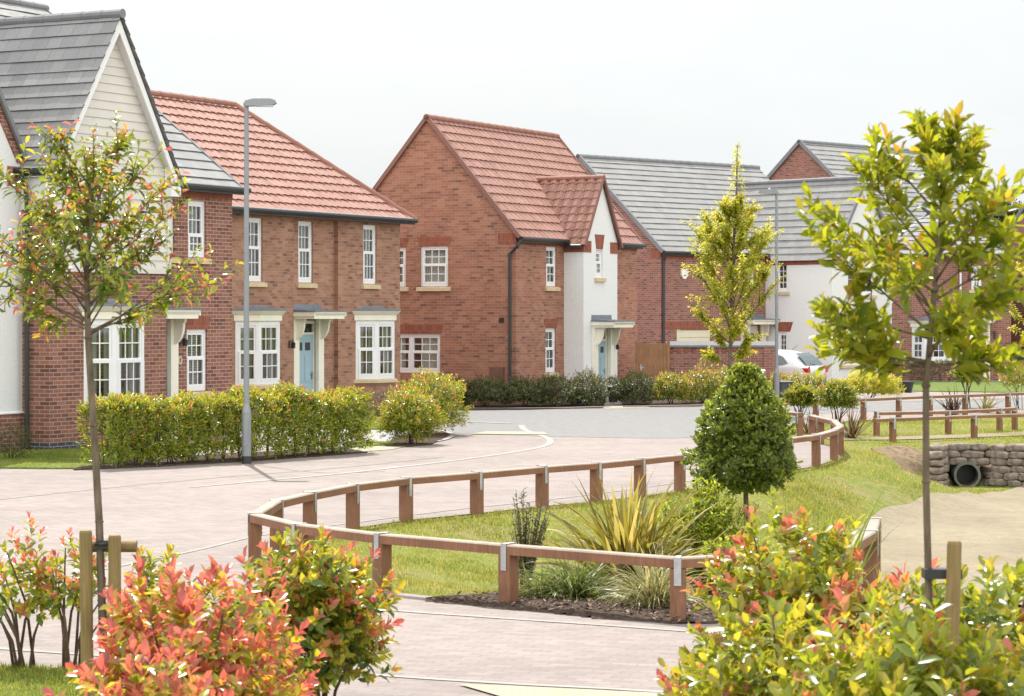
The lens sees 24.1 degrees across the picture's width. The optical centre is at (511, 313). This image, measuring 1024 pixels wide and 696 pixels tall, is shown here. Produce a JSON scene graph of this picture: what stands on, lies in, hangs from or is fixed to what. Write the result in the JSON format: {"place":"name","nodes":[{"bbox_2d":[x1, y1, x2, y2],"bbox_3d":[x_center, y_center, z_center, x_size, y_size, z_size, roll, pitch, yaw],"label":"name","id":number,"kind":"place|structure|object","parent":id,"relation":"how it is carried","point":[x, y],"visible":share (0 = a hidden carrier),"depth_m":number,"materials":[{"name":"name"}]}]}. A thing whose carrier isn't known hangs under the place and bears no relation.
{"place":"outdoors","nodes":[
{"label":"outdoors","id":0,"kind":"place"},
{"bbox_2d":[0,661,96,695],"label":"lawn","id":1,"kind":"structure","parent":0,"point":[31,676],"depth_m":16.16,"materials":[{"name":"green plant"}]},
{"bbox_2d":[0,510,79,667],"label":"photinia bush","id":2,"kind":"object","parent":1,"relation":"on","point":[28,606],"visible":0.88,"depth_m":16.71,"materials":[{"name":"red plant"}]},
{"bbox_2d":[25,527,107,667],"bbox_3d":[-3.058,2.024,16.721,0.694,1.058,0.620,0,0,0],"label":"photinia bush","id":3,"kind":"object","parent":1,"relation":"on","point":[54,591],"visible":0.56,"depth_m":16.68,"materials":[{"name":"green plant"}]},
{"bbox_2d":[79,530,93,695],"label":"tree stake","id":4,"kind":"object","parent":1,"relation":"on","point":[86,594],"visible":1,"depth_m":14.92,"materials":[{"name":"brown wood"}]},
{"bbox_2d":[108,535,120,691],"bbox_3d":[-2.475,1.990,14.950,0.079,1.220,0.079,0,0,0],"label":"tree stake","id":5,"kind":"object","parent":1,"relation":"on","point":[114,561],"visible":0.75,"depth_m":14.92,"materials":[{"name":"brown wood"}]},
{"bbox_2d":[92,540,137,551],"bbox_3d":[-2.513,1.460,15.060,0.315,0.076,0.076,0,0,0],"label":"cross bar","id":6,"kind":"object","parent":5,"relation":"attached to","point":[129,545],"visible":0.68,"depth_m":15.03,"materials":[{"name":"brown wood"}]},
{"bbox_2d":[0,109,244,654],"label":"young tree","id":7,"kind":"object","parent":1,"relation":"on","point":[67,219],"visible":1,"depth_m":14.98,"materials":[{"name":"green plant"}]},
{"bbox_2d":[0,410,395,468],"bbox_3d":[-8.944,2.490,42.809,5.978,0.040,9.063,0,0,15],"label":"lawn","id":8,"kind":"structure","parent":0,"point":[39,465],"depth_m":39.81,"materials":[{"name":"green plant"}]},
{"bbox_2d":[0,421,41,457],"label":"clipped shrub","id":9,"kind":"object","parent":8,"relation":"on","point":[18,449],"visible":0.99,"depth_m":40.92,"materials":[{"name":"green plant"}]},
{"bbox_2d":[150,90,417,417],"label":"hipped roof house","id":10,"kind":"structure","parent":0,"point":[324,273],"depth_m":60.14,"materials":[{"name":"red brick"}]},
{"bbox_2d":[249,218,267,286],"bbox_3d":[-6.219,-1.465,57.436,0.298,1.650,0.880,0,0,28],"label":"window","id":11,"kind":"structure","parent":10,"relation":"in","point":[252,221],"depth_m":57.62,"materials":[{"name":"white plastic"}]},
{"bbox_2d":[232,305,287,417],"bbox_3d":[-5.912,1.150,57.310,0.627,2.700,2.108,0,0,28],"label":"bay window","id":12,"kind":"structure","parent":10,"relation":"in","point":[260,316],"depth_m":56.90,"materials":[{"name":"white plastic"}]},
{"bbox_2d":[300,334,312,392],"bbox_3d":[-5.176,1.495,59.651,0.085,1.950,0.860,0,0,27],"label":"door","id":13,"kind":"structure","parent":10,"relation":"in","point":[306,341],"depth_m":59.77,"materials":[{"name":"blue plastic"}]},
{"bbox_2d":[296,221,317,287],"bbox_3d":[-5.185,-1.465,59.660,0.278,1.650,0.880,0,0,28],"label":"window","id":14,"kind":"structure","parent":10,"relation":"in","point":[304,228],"depth_m":59.77,"materials":[{"name":"white plastic"}]},
{"bbox_2d":[361,225,380,288],"bbox_3d":[-3.744,-1.465,62.190,0.298,1.650,0.880,0,0,28],"label":"window","id":15,"kind":"structure","parent":10,"relation":"in","point":[368,283],"depth_m":62.30,"materials":[{"name":"white plastic"}]},
{"bbox_2d":[352,306,401,410],"bbox_3d":[-3.390,1.150,62.153,0.627,2.700,2.088,0,0,28],"label":"bay window","id":16,"kind":"structure","parent":10,"relation":"in","point":[372,317],"depth_m":61.71,"materials":[{"name":"white plastic"}]},
{"bbox_2d":[307,430,440,443],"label":"pavement","id":17,"kind":"structure","parent":0,"point":[376,436],"depth_m":48.98,"materials":[{"name":"grey concrete"}]},
{"bbox_2d":[372,114,645,403],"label":"tower porch house","id":18,"kind":"structure","parent":0,"point":[519,247],"depth_m":67.54,"materials":[{"name":"red brick"}]},
{"bbox_2d":[400,238,408,290],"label":"window","id":19,"kind":"structure","parent":18,"relation":"in","point":[403,241],"depth_m":67.68,"materials":[{"name":"white plastic"}]},
{"bbox_2d":[400,325,443,372],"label":"window","id":20,"kind":"structure","parent":18,"relation":"in","point":[430,334],"depth_m":67.50,"materials":[{"name":"white plastic"}]},
{"bbox_2d":[416,236,451,290],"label":"window","id":21,"kind":"structure","parent":18,"relation":"in","point":[434,250],"depth_m":67.29,"materials":[{"name":"white plastic"}]},
{"bbox_2d":[544,319,559,376],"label":"window","id":22,"kind":"structure","parent":18,"relation":"in","point":[550,324],"depth_m":68.08,"materials":[{"name":"white plastic"}]},
{"bbox_2d":[545,247,560,290],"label":"window","id":23,"kind":"structure","parent":18,"relation":"in","point":[548,249],"depth_m":68.10,"materials":[{"name":"white plastic"}]},
{"bbox_2d":[598,341,605,390],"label":"door","id":24,"kind":"structure","parent":18,"relation":"in","point":[601,347],"depth_m":69.56,"materials":[{"name":"blue plastic"}]},
{"bbox_2d":[0,379,1023,695],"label":"road","id":25,"kind":"structure","parent":0,"point":[186,513],"depth_m":29.24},
{"bbox_2d":[0,87,27,449],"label":"rendered house","id":26,"kind":"structure","parent":25,"relation":"on","point":[10,350],"depth_m":43.57,"materials":[{"name":"white paint"}]},
{"bbox_2d":[0,0,250,449],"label":"gabled house","id":27,"kind":"structure","parent":25,"relation":"on","point":[60,69],"depth_m":45.40,"materials":[{"name":"red brick"}]},
{"bbox_2d":[77,299,153,447],"bbox_3d":[-7.304,1.115,45.126,0.647,2.770,2.128,0,0,27],"label":"bay window","id":28,"kind":"structure","parent":27,"relation":"in","point":[112,360],"depth_m":44.72,"materials":[{"name":"white plastic"}]},
{"bbox_2d":[184,316,211,396],"bbox_3d":[-6.446,0.879,48.773,0.260,1.642,0.980,0,0,28],"label":"window","id":29,"kind":"structure","parent":27,"relation":"in","point":[195,327],"depth_m":48.84,"materials":[{"name":"white plastic"}]},
{"bbox_2d":[185,201,211,263],"bbox_3d":[-6.457,-1.650,48.781,0.278,1.280,0.840,0,0,28],"label":"window","id":30,"kind":"structure","parent":27,"relation":"in","point":[193,236],"depth_m":48.86,"materials":[{"name":"white plastic"}]},
{"bbox_2d":[0,457,438,499],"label":"paving joint","id":31,"kind":"object","parent":25,"relation":"on","point":[210,478],"visible":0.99,"depth_m":36.09,"materials":[{"name":"grey concrete"}]},
{"bbox_2d":[73,448,366,469],"bbox_3d":[-4.979,2.491,41.254,1.896,0.030,7.194,0,0,43],"label":"planting bed","id":32,"kind":"object","parent":25,"relation":"on","point":[227,459],"visible":0.59,"depth_m":40.73,"materials":[{"name":"brown soil"}]},
{"bbox_2d":[75,379,376,466],"bbox_3d":[-4.674,1.833,40.927,1.419,1.407,6.317,0,0,40],"label":"photinia hedge","id":33,"kind":"object","parent":32,"relation":"on","point":[289,404],"visible":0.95,"depth_m":40.24,"materials":[{"name":"green plant"}]},
{"bbox_2d":[242,96,276,463],"bbox_3d":[-4.210,-0.532,39.950,0.580,6.165,0.180,0,0,0],"label":"street lamp","id":34,"kind":"object","parent":25,"relation":"on","point":[258,101],"visible":0.95,"depth_m":39.91,"materials":[{"name":"grey metal"}]},
{"bbox_2d":[0,648,662,691],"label":"kerb line","id":35,"kind":"object","parent":25,"relation":"on","point":[444,678],"visible":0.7,"depth_m":16.20,"materials":[{"name":"concrete"}]},
{"bbox_2d":[191,425,553,486],"bbox_3d":[-1.007,2.490,43.748,2.586,0.001,19.734,0,0,14],"label":"kerb line","id":36,"kind":"object","parent":25,"relation":"on","point":[550,441],"visible":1,"depth_m":40.14,"materials":[{"name":"concrete"}]},
{"bbox_2d":[68,480,691,575],"bbox_3d":[-0.629,2.490,30.372,0.793,0.001,16.733,0,0,28],"label":"kerb line","id":37,"kind":"object","parent":25,"relation":"on","point":[360,521],"visible":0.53,"depth_m":28.61,"materials":[{"name":"concrete"}]},
{"bbox_2d":[385,432,449,446],"bbox_3d":[-1.828,2.491,47.675,1.005,0.030,5.492,0,0,5],"label":"planting bed","id":38,"kind":"object","parent":25,"relation":"on","point":[435,438],"visible":0.61,"depth_m":46.83,"materials":[{"name":"brown soil"}]},
{"bbox_2d":[374,385,450,443],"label":"photinia bush","id":39,"kind":"object","parent":38,"relation":"on","point":[396,415],"visible":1,"depth_m":45.45,"materials":[{"name":"green plant"}]},
{"bbox_2d":[384,365,474,431],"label":"photinia bush","id":40,"kind":"object","parent":38,"relation":"on","point":[449,399],"visible":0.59,"depth_m":49.01,"materials":[{"name":"green plant"}]},
{"bbox_2d":[221,593,721,633],"bbox_3d":[0.151,2.490,19.527,6.661,0.001,0.248,0,0,33],"label":"kerb line","id":41,"kind":"object","parent":25,"relation":"on","point":[541,620],"visible":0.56,"depth_m":19.48,"materials":[{"name":"concrete"}]},
{"bbox_2d":[461,401,603,409],"bbox_3d":[-0.008,2.491,65.043,5.200,0.030,5.694,0,0,0],"label":"planting bed","id":42,"kind":"object","parent":25,"relation":"on","point":[492,406],"visible":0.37,"depth_m":63.97,"materials":[{"name":"brown soil"}]},
{"bbox_2d":[461,373,513,406],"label":"shrub","id":43,"kind":"object","parent":42,"relation":"on","point":[492,396],"visible":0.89,"depth_m":63.47,"materials":[{"name":"green plant"}]},
{"bbox_2d":[500,373,551,406],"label":"shrub","id":44,"kind":"object","parent":42,"relation":"on","point":[523,396],"visible":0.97,"depth_m":63.64,"materials":[{"name":"green plant"}]},
{"bbox_2d":[527,371,585,405],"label":"shrub","id":45,"kind":"object","parent":42,"relation":"on","point":[560,389],"visible":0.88,"depth_m":64.03,"materials":[{"name":"green plant"}]},
{"bbox_2d":[567,365,611,404],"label":"shrub","id":46,"kind":"object","parent":42,"relation":"on","point":[592,382],"visible":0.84,"depth_m":64.68,"materials":[{"name":"green plant"}]},
{"bbox_2d":[460,684,662,695],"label":"tactile paving","id":47,"kind":"structure","parent":25,"relation":"on","point":[504,690],"depth_m":15.78,"materials":[{"name":"beige concrete"}]},
{"bbox_2d":[622,397,785,406],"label":"planting bed","id":48,"kind":"object","parent":25,"relation":"on","point":[664,403],"visible":0.3,"depth_m":66.10,"materials":[{"name":"brown soil"}]},
{"bbox_2d":[607,368,657,404],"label":"shrub","id":49,"kind":"object","parent":48,"relation":"on","point":[628,381],"visible":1,"depth_m":65.12,"materials":[{"name":"green plant"}]},
{"bbox_2d":[651,370,692,403],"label":"shrub","id":50,"kind":"object","parent":48,"relation":"on","point":[664,388],"visible":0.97,"depth_m":65.65,"materials":[{"name":"green plant"}]},
{"bbox_2d":[677,362,721,402],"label":"shrub","id":51,"kind":"object","parent":48,"relation":"on","point":[707,385],"visible":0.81,"depth_m":66.30,"materials":[{"name":"green plant"}]},
{"bbox_2d":[759,188,778,397],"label":"street lamp","id":52,"kind":"object","parent":48,"relation":"on","point":[776,370],"visible":0.81,"depth_m":66.16,"materials":[{"name":"grey metal"}]},
{"bbox_2d":[779,369,836,392],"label":"shrub","id":53,"kind":"object","parent":48,"relation":"on","point":[816,382],"visible":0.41,"depth_m":67.64,"materials":[{"name":"green plant"}]},
{"bbox_2d":[666,341,774,396],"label":"garden wall","id":54,"kind":"structure","parent":25,"relation":"on","point":[685,356],"depth_m":71.22,"materials":[{"name":"red brick"}]},
{"bbox_2d":[635,341,669,391],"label":"timber gate","id":55,"kind":"structure","parent":54,"relation":"attached to","point":[651,359],"depth_m":71.10,"materials":[{"name":"wood"}]},
{"bbox_2d":[778,347,827,384],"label":"parked car","id":56,"kind":"object","parent":25,"relation":"on","point":[790,361],"visible":0.21,"depth_m":72.12,"materials":[{"name":"white paint"}]},
{"bbox_2d":[716,487,946,630],"bbox_3d":[2.160,1.884,17.307,1.336,1.272,1.671,0,0,-43],"label":"sword plant","id":57,"kind":"object","parent":25,"relation":"on","point":[858,541],"visible":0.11,"depth_m":17.16,"materials":[{"name":"green plant"}]},
{"bbox_2d":[791,100,1023,613],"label":"young tree","id":58,"kind":"object","parent":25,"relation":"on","point":[868,348],"visible":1,"depth_m":9.94,"materials":[{"name":"green plant"}]},
{"bbox_2d":[921,567,961,578],"bbox_3d":[1.788,1.080,9.982,0.155,0.040,0.085,0,0,0],"label":"tree tie","id":59,"kind":"object","parent":58,"relation":"attached to","point":[934,573],"visible":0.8,"depth_m":9.94,"materials":[{"name":"black plastic"}]},
{"bbox_2d":[899,358,957,380],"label":"hedge","id":60,"kind":"object","parent":25,"relation":"on","point":[932,368],"visible":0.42,"depth_m":88.14,"materials":[{"name":"green plant"}]},
{"bbox_2d":[933,386,963,414],"bbox_3d":[10.920,2.117,59.308,1.031,0.806,0.858,0,0,31],"label":"purple flax","id":61,"kind":"object","parent":25,"relation":"on","point":[955,405],"visible":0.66,"depth_m":59.27,"materials":[{"name":"plant"}]},
{"bbox_2d":[25,0,1023,216],"label":"sky","id":62,"kind":"structure","parent":0,"point":[350,81],"materials":[{"name":"white"}]},
{"bbox_2d":[256,337,1023,615],"bbox_3d":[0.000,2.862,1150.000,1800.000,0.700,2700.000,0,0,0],"label":"ground","id":63,"kind":"structure","parent":0,"point":[889,495],"depth_m":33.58,"materials":[{"name":"green plant"}]},
{"bbox_2d":[121,542,184,655],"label":"photinia bush","id":64,"kind":"object","parent":63,"relation":"on","point":[153,575],"visible":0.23,"depth_m":15.12,"materials":[{"name":"red plant"}]},
{"bbox_2d":[76,625,234,695],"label":"photinia bush","id":65,"kind":"object","parent":63,"relation":"on","point":[173,686],"visible":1,"depth_m":9.55,"materials":[{"name":"red plant"}]},
{"bbox_2d":[42,545,319,695],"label":"photinia bush","id":66,"kind":"object","parent":63,"relation":"on","point":[227,660],"visible":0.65,"depth_m":11.18,"materials":[{"name":"red plant"}]},
{"bbox_2d":[101,563,327,695],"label":"photinia bush","id":67,"kind":"object","parent":63,"relation":"on","point":[281,616],"visible":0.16,"depth_m":12.99,"materials":[{"name":"red plant"}]},
{"bbox_2d":[232,525,405,695],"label":"photinia bush","id":68,"kind":"object","parent":63,"relation":"on","point":[344,630],"visible":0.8,"depth_m":13.73,"materials":[{"name":"green plant"}]},
{"bbox_2d":[247,414,881,619],"bbox_3d":[1.591,2.356,33.441,6.375,0.788,27.885,0,0,7],"label":"knee rail fence","id":69,"kind":"object","parent":63,"relation":"on","point":[270,513],"visible":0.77,"depth_m":23.73,"materials":[{"name":"wood"}]},
{"bbox_2d":[425,583,867,623],"bbox_3d":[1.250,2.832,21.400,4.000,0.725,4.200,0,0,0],"label":"planting bed","id":70,"kind":"object","parent":63,"relation":"on","point":[604,615],"visible":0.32,"depth_m":20.17,"materials":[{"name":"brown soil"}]},
{"bbox_2d":[507,487,549,591],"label":"wispy shrub","id":71,"kind":"object","parent":70,"relation":"on","point":[524,540],"visible":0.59,"depth_m":21.67,"materials":[{"name":"green plant"}]},
{"bbox_2d":[490,558,579,598],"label":"sedge tuft","id":72,"kind":"object","parent":70,"relation":"on","point":[526,580],"visible":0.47,"depth_m":21.01,"materials":[{"name":"green plant"}]},
{"bbox_2d":[519,535,630,601],"bbox_3d":[0.526,2.245,21.005,1.256,0.584,1.221,0,0,0],"label":"sedge tuft","id":73,"kind":"object","parent":70,"relation":"on","point":[577,585],"visible":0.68,"depth_m":20.93,"materials":[{"name":"green plant"}]},
{"bbox_2d":[524,464,733,600],"bbox_3d":[1.124,2.147,23.219,2.204,1.411,2.301,0,0,10],"label":"flax plant","id":74,"kind":"object","parent":70,"relation":"on","point":[625,533],"visible":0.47,"depth_m":23.00,"materials":[{"name":"plant"}]},
{"bbox_2d":[581,537,709,609],"bbox_3d":[1.178,2.204,20.391,1.219,0.656,1.258,0,0,-30],"label":"pale grass tuft","id":75,"kind":"object","parent":70,"relation":"on","point":[654,591],"visible":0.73,"depth_m":20.31,"materials":[{"name":"green plant"}]},
{"bbox_2d":[696,531,785,588],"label":"leafy shrub","id":76,"kind":"object","parent":70,"relation":"on","point":[705,550],"visible":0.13,"depth_m":22.89,"materials":[{"name":"green plant"}]},
{"bbox_2d":[648,474,759,594],"bbox_3d":[1.972,2.315,24.651,1.152,1.344,1.213,0,0,0],"label":"wispy shrub","id":77,"kind":"object","parent":63,"relation":"on","point":[710,520],"visible":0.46,"depth_m":24.43,"materials":[{"name":"green plant"}]},
{"bbox_2d":[655,636,764,694],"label":"photinia bush","id":78,"kind":"object","parent":63,"relation":"on","point":[675,678],"visible":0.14,"depth_m":11.50,"materials":[{"name":"green plant"}]},
{"bbox_2d":[680,141,785,368],"bbox_3d":[5.536,-0.847,59.844,2.632,6.894,2.884,0,0,0],"label":"lime green tree","id":79,"kind":"object","parent":63,"relation":"on","point":[714,238],"visible":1,"depth_m":59.79,"materials":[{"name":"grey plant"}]},
{"bbox_2d":[679,362,802,588],"bbox_3d":[2.422,1.751,25.310,1.300,2.506,1.294,0,0,0],"label":"cone shaped evergreen","id":80,"kind":"object","parent":63,"relation":"on","point":[743,425],"visible":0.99,"depth_m":24.98,"materials":[{"name":"green plant"}]},
{"bbox_2d":[655,591,904,695],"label":"photinia bush","id":81,"kind":"object","parent":63,"relation":"on","point":[749,676],"visible":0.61,"depth_m":10.50,"materials":[{"name":"green plant"}]},
{"bbox_2d":[678,485,901,670],"bbox_3d":[1.462,1.710,12.254,1.082,1.686,1.290,0,0,33],"label":"photinia bush","id":82,"kind":"object","parent":63,"relation":"on","point":[778,585],"visible":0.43,"depth_m":12.08,"materials":[{"name":"green plant"}]},
{"bbox_2d":[780,381,819,428],"bbox_3d":[6.144,1.981,50.992,0.913,1.143,0.762,0,0,0],"label":"clipped photinia","id":83,"kind":"object","parent":63,"relation":"on","point":[798,394],"visible":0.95,"depth_m":50.84,"materials":[{"name":"green plant"}]},
{"bbox_2d":[812,378,862,422],"bbox_3d":[6.818,1.940,50.387,1.092,1.227,0.965,0,0,0],"label":"clipped photinia","id":84,"kind":"object","parent":63,"relation":"on","point":[836,394],"visible":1,"depth_m":50.24,"materials":[{"name":"green plant"}]},
{"bbox_2d":[830,370,906,397],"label":"yellow shrub","id":85,"kind":"object","parent":63,"relation":"on","point":[876,385],"visible":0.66,"depth_m":69.96,"materials":[{"name":"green plant"}]},
{"bbox_2d":[765,586,1023,695],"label":"photinia bush","id":86,"kind":"object","parent":63,"relation":"on","point":[861,674],"visible":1,"depth_m":8.87,"materials":[{"name":"green plant"}]},
{"bbox_2d":[783,392,1023,435],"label":"knee rail fence","id":87,"kind":"object","parent":63,"relation":"on","point":[1007,395],"visible":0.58,"depth_m":57.28,"materials":[{"name":"wood"}]},
{"bbox_2d":[871,445,953,487],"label":"bare soil","id":88,"kind":"structure","parent":63,"relation":"on","point":[909,459],"depth_m":44.57,"materials":[{"name":"brown soil"}]},
{"bbox_2d":[827,432,1023,439],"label":"footpath","id":89,"kind":"structure","parent":63,"relation":"on","point":[933,436],"depth_m":48.70,"materials":[{"name":"beige concrete"}]},
{"bbox_2d":[841,402,885,437],"bbox_3d":[6.913,2.134,48.097,1.158,0.772,1.173,0,0,-38],"label":"purple flax","id":90,"kind":"object","parent":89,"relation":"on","point":[852,430],"visible":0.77,"depth_m":48.00,"materials":[{"name":"plant"}]},
{"bbox_2d":[843,555,1023,687],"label":"photinia bush","id":91,"kind":"object","parent":63,"relation":"on","point":[976,608],"visible":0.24,"depth_m":11.16,"materials":[{"name":"green plant"}]},
{"bbox_2d":[873,407,1017,435],"bbox_3d":[9.308,2.378,50.365,4.311,0.744,0.590,0,0,-37],"label":"knee rail fence","id":92,"kind":"object","parent":63,"relation":"on","point":[948,426],"visible":0.74,"depth_m":49.89,"materials":[{"name":"wood"}]},
{"bbox_2d":[873,413,1023,441],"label":"knee rail fence","id":93,"kind":"object","parent":63,"relation":"on","point":[892,428],"visible":0.94,"depth_m":47.78,"materials":[{"name":"wood"}]},
{"bbox_2d":[945,540,961,670],"bbox_3d":[1.807,1.770,9.920,0.103,1.661,0.060,0,0,0],"label":"tree stake","id":94,"kind":"object","parent":63,"relation":"on","point":[953,571],"visible":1,"depth_m":9.89,"materials":[{"name":"brown wood"}]},
{"bbox_2d":[946,361,983,407],"bbox_3d":[12.030,1.843,63.491,1.061,1.420,1.036,0,0,0],"label":"clipped photinia","id":95,"kind":"object","parent":63,"relation":"on","point":[958,375],"visible":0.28,"depth_m":63.34,"materials":[{"name":"green plant"}]},
{"bbox_2d":[929,443,1023,486],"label":"culvert headwall","id":96,"kind":"object","parent":63,"relation":"on","point":[963,460],"visible":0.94,"depth_m":44.06,"materials":[{"name":"stone"}]},
{"bbox_2d":[992,638,1023,692],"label":"photinia bush","id":97,"kind":"object","parent":63,"relation":"on","point":[1014,659],"visible":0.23,"depth_m":8.93,"materials":[{"name":"green plant"}]},
{"bbox_2d":[997,360,1023,408],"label":"red tipped shrub","id":98,"kind":"object","parent":63,"relation":"on","point":[1020,378],"visible":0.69,"depth_m":62.93,"materials":[{"name":"green plant"}]},
{"bbox_2d":[436,398,1023,437],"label":"tarmac road","id":99,"kind":"structure","parent":0,"point":[675,422],"depth_m":55.95,"materials":[{"name":"grey asphalt"}]},
{"bbox_2d":[576,154,891,380],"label":"white wing house","id":100,"kind":"structure","parent":0,"point":[654,201],"depth_m":88.82,"materials":[{"name":"red brick"}]},
{"bbox_2d":[677,330,709,340],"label":"garage door","id":101,"kind":"structure","parent":100,"relation":"in","point":[700,335],"depth_m":87.29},
{"bbox_2d":[773,265,789,294],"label":"window","id":102,"kind":"structure","parent":100,"relation":"in","point":[779,268],"depth_m":89.36,"materials":[{"name":"white plastic"}]},
{"bbox_2d":[767,139,996,237],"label":"distant house","id":103,"kind":"structure","parent":0,"point":[801,159],"depth_m":104.39,"materials":[{"name":"grey tile"}]},
{"bbox_2d":[847,486,1023,607],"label":"path","id":104,"kind":"structure","parent":0,"point":[988,525],"depth_m":34.31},
{"bbox_2d":[891,204,1019,379],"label":"house","id":105,"kind":"structure","parent":0,"point":[914,346],"depth_m":90.06,"materials":[{"name":"red brick"}]},
{"bbox_2d":[908,317,954,379],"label":"bay window","id":106,"kind":"structure","parent":105,"relation":"in","point":[915,339],"depth_m":89.77,"materials":[{"name":"white plastic"}]},
{"bbox_2d":[889,381,1023,392],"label":"lawn","id":107,"kind":"structure","parent":0,"point":[937,386],"depth_m":80.22,"materials":[{"name":"green plant"}]},
{"bbox_2d":[1003,208,1023,349],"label":"brick gable house","id":108,"kind":"structure","parent":0,"point":[1016,337],"depth_m":94.29,"materials":[{"name":"red brick"}]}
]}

